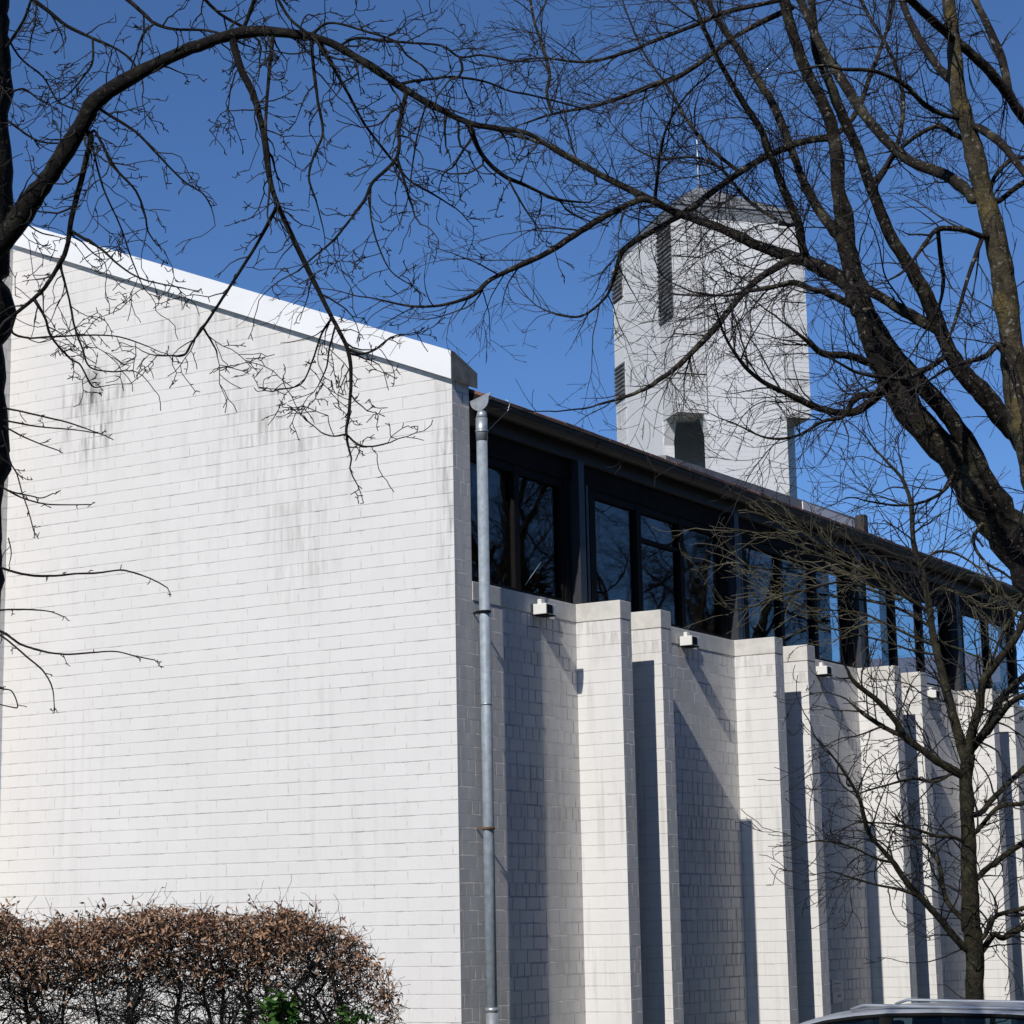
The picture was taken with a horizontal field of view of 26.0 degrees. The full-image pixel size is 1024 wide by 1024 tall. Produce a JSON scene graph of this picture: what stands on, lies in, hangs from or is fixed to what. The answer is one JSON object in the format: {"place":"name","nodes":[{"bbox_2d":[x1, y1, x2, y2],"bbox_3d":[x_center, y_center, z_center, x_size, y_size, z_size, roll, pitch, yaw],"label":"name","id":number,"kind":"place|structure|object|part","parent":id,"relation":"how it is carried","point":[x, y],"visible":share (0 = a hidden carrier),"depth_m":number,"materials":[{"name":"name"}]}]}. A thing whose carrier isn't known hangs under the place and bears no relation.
{"place":"outdoors","nodes":[
{"label":"outdoors","id":0,"kind":"place"},
{"bbox_2d":[0,0,1023,800],"label":"sky","id":1,"kind":"structure","parent":0,"point":[186,112],"materials":[{"name":"blue"}]},
{"bbox_2d":[611,140,810,497],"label":"bell tower","id":2,"kind":"structure","parent":0,"point":[686,445],"depth_m":56.09,"materials":[{"name":"paint"}]},
{"bbox_2d":[838,654,1000,694],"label":"house","id":3,"kind":"structure","parent":0,"point":[995,676],"depth_m":108.86,"materials":[{"name":"blue brick"}]},
{"label":"ground","id":4,"kind":"structure","parent":0,"visible":0},
{"bbox_2d":[0,876,410,1023],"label":"hedge","id":5,"kind":"object","parent":4,"relation":"on","point":[56,937],"visible":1,"depth_m":15.62,"materials":[{"name":"brown plant"}]},
{"bbox_2d":[236,985,307,1023],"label":"laurel bush","id":6,"kind":"object","parent":4,"relation":"on","point":[291,1012],"visible":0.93,"depth_m":15.36,"materials":[{"name":"green plant"}]},
{"bbox_2d":[328,1000,375,1023],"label":"laurel bush","id":7,"kind":"object","parent":4,"relation":"on","point":[353,1019],"visible":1,"depth_m":15.42,"materials":[{"name":"green plant"}]},
{"bbox_2d":[0,226,1023,1023],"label":"church","id":8,"kind":"structure","parent":4,"relation":"on","point":[434,752],"depth_m":22.56,"materials":[{"name":"paint"}]},
{"bbox_2d":[470,451,517,590],"bbox_3d":[-0.233,0.104,21.629,0.100,1.298,0.928,-7,-12,30],"label":"window","id":9,"kind":"structure","parent":8,"relation":"in","point":[509,469],"depth_m":21.95,"materials":[{"name":"black metal"}]},
{"bbox_2d":[516,465,564,601],"bbox_3d":[0.249,0.241,22.412,0.100,1.298,0.928,-7,-12,30],"label":"window","id":10,"kind":"structure","parent":8,"relation":"in","point":[556,484],"depth_m":22.70,"materials":[{"name":"black metal"}]},
{"bbox_2d":[533,599,555,619],"bbox_3d":[0.373,0.964,22.041,0.172,0.166,0.420,-7,-12,30],"label":"floodlight","id":11,"kind":"object","parent":8,"relation":"attached to","point":[542,608],"visible":1,"depth_m":21.88,"materials":[{"name":"white plastic"}]},
{"bbox_2d":[593,490,640,611],"bbox_3d":[1.084,0.478,23.768,0.100,1.298,1.028,-7,-12,30],"label":"window","id":12,"kind":"structure","parent":8,"relation":"in","point":[632,508],"depth_m":24.12,"materials":[{"name":"black metal"}]},
{"bbox_2d":[638,504,684,628],"bbox_3d":[1.618,0.630,24.636,0.100,1.298,1.028,-7,-12,30],"label":"window","id":13,"kind":"structure","parent":8,"relation":"in","point":[675,522],"depth_m":24.95,"materials":[{"name":"black metal"}]},
{"bbox_2d":[680,632,699,649],"bbox_3d":[2.022,1.433,24.720,0.172,0.166,0.420,-7,-12,30],"label":"floodlight","id":14,"kind":"object","parent":8,"relation":"attached to","point":[687,640],"visible":1,"depth_m":24.55,"materials":[{"name":"white plastic"}]},
{"bbox_2d":[681,518,724,637],"bbox_3d":[2.152,0.782,25.503,0.100,1.298,1.028,-7,-12,30],"label":"window","id":15,"kind":"structure","parent":8,"relation":"in","point":[685,524],"depth_m":25.82,"materials":[{"name":"black metal"}]},
{"bbox_2d":[745,538,783,645],"bbox_3d":[3.012,1.027,26.901,0.100,1.298,1.028,-7,-12,30],"label":"window","id":16,"kind":"structure","parent":8,"relation":"in","point":[768,550],"depth_m":27.25,"materials":[{"name":"black metal"}]},
{"bbox_2d":[780,549,817,659],"bbox_3d":[3.546,1.179,27.769,0.100,1.298,1.028,-7,-12,30],"label":"window","id":17,"kind":"structure","parent":8,"relation":"in","point":[812,634],"depth_m":28.11,"materials":[{"name":"black metal"}]},
{"bbox_2d":[816,662,832,677],"bbox_3d":[3.958,1.984,27.866,0.172,0.166,0.420,-7,-12,30],"label":"floodlight","id":18,"kind":"object","parent":8,"relation":"attached to","point":[824,671],"visible":0.97,"depth_m":27.70,"materials":[{"name":"white plastic"}]},
{"bbox_2d":[814,560,849,666],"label":"window","id":19,"kind":"structure","parent":8,"relation":"in","point":[843,623],"depth_m":28.96,"materials":[{"name":"black metal"}]},
{"bbox_2d":[831,979,842,1002],"bbox_3d":[3.985,5.874,27.217,0.017,0.280,0.310,-7,-12,30],"label":"plaque","id":20,"kind":"object","parent":8,"relation":"attached to","point":[836,990],"visible":1,"depth_m":27.20,"materials":[{"name":"grey metal"}]},
{"bbox_2d":[865,579,896,666],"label":"window","id":21,"kind":"structure","parent":8,"relation":"in","point":[891,653],"depth_m":30.41,"materials":[{"name":"black metal"}]},
{"bbox_2d":[893,586,923,671],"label":"window","id":22,"kind":"structure","parent":8,"relation":"in","point":[918,625],"depth_m":31.28,"materials":[{"name":"black metal"}]},
{"bbox_2d":[820,573,1005,692],"bbox_3d":[6.425,1.669,35.688,3.050,3.137,0.100,-7,-12,30],"label":"end window","id":23,"kind":"structure","parent":8,"relation":"in","point":[826,621],"depth_m":36.28,"materials":[{"name":"glass"}]},
{"bbox_2d":[927,687,940,700],"bbox_3d":[5.929,2.545,31.067,0.172,0.166,0.420,-7,-12,30],"label":"floodlight","id":24,"kind":"object","parent":8,"relation":"attached to","point":[933,693],"visible":0.77,"depth_m":30.89,"materials":[{"name":"white plastic"}]},
{"bbox_2d":[920,595,950,687],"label":"window","id":25,"kind":"structure","parent":8,"relation":"in","point":[943,630],"depth_m":32.17,"materials":[{"name":"black metal"}]},
{"bbox_2d":[962,609,990,689],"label":"window","id":26,"kind":"structure","parent":8,"relation":"in","point":[985,652],"depth_m":33.64,"materials":[{"name":"black metal"}]},
{"bbox_2d":[987,616,1014,692],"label":"window","id":27,"kind":"structure","parent":8,"relation":"in","point":[1010,666],"depth_m":34.58,"materials":[{"name":"black metal"}]},
{"label":"car park","id":28,"kind":"structure","parent":0,"visible":0},
{"bbox_2d":[0,0,676,713],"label":"bare tree","id":29,"kind":"object","parent":28,"relation":"on","point":[16,218],"visible":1,"depth_m":9.34,"materials":[{"name":"brown plant"}]},
{"bbox_2d":[236,0,1023,657],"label":"bare tree","id":30,"kind":"object","parent":28,"relation":"on","point":[956,454],"visible":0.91,"depth_m":11.02,"materials":[{"name":"brown plant"}]},
{"bbox_2d":[653,392,1023,999],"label":"bare tree","id":31,"kind":"object","parent":28,"relation":"on","point":[973,946],"visible":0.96,"depth_m":19.55,"materials":[{"name":"brown plant"}]},
{"bbox_2d":[696,0,1023,559],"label":"lichen tree","id":32,"kind":"object","parent":28,"relation":"on","point":[980,194],"visible":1,"depth_m":9.42,"materials":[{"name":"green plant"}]},
{"bbox_2d":[800,998,1023,1023],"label":"parked car","id":33,"kind":"object","parent":28,"relation":"on","point":[947,1011],"visible":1,"depth_m":16.30,"materials":[{"name":"silver metal"}]},
{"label":"side window","id":34,"kind":"part","parent":33,"relation":"part of","materials":[{"name":"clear glass"}]},
{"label":"side window","id":35,"kind":"part","parent":33,"relation":"part of","materials":[{"name":"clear glass"}]},
{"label":"side window","id":36,"kind":"part","parent":33,"relation":"part of","materials":[{"name":"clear glass"}]}
]}

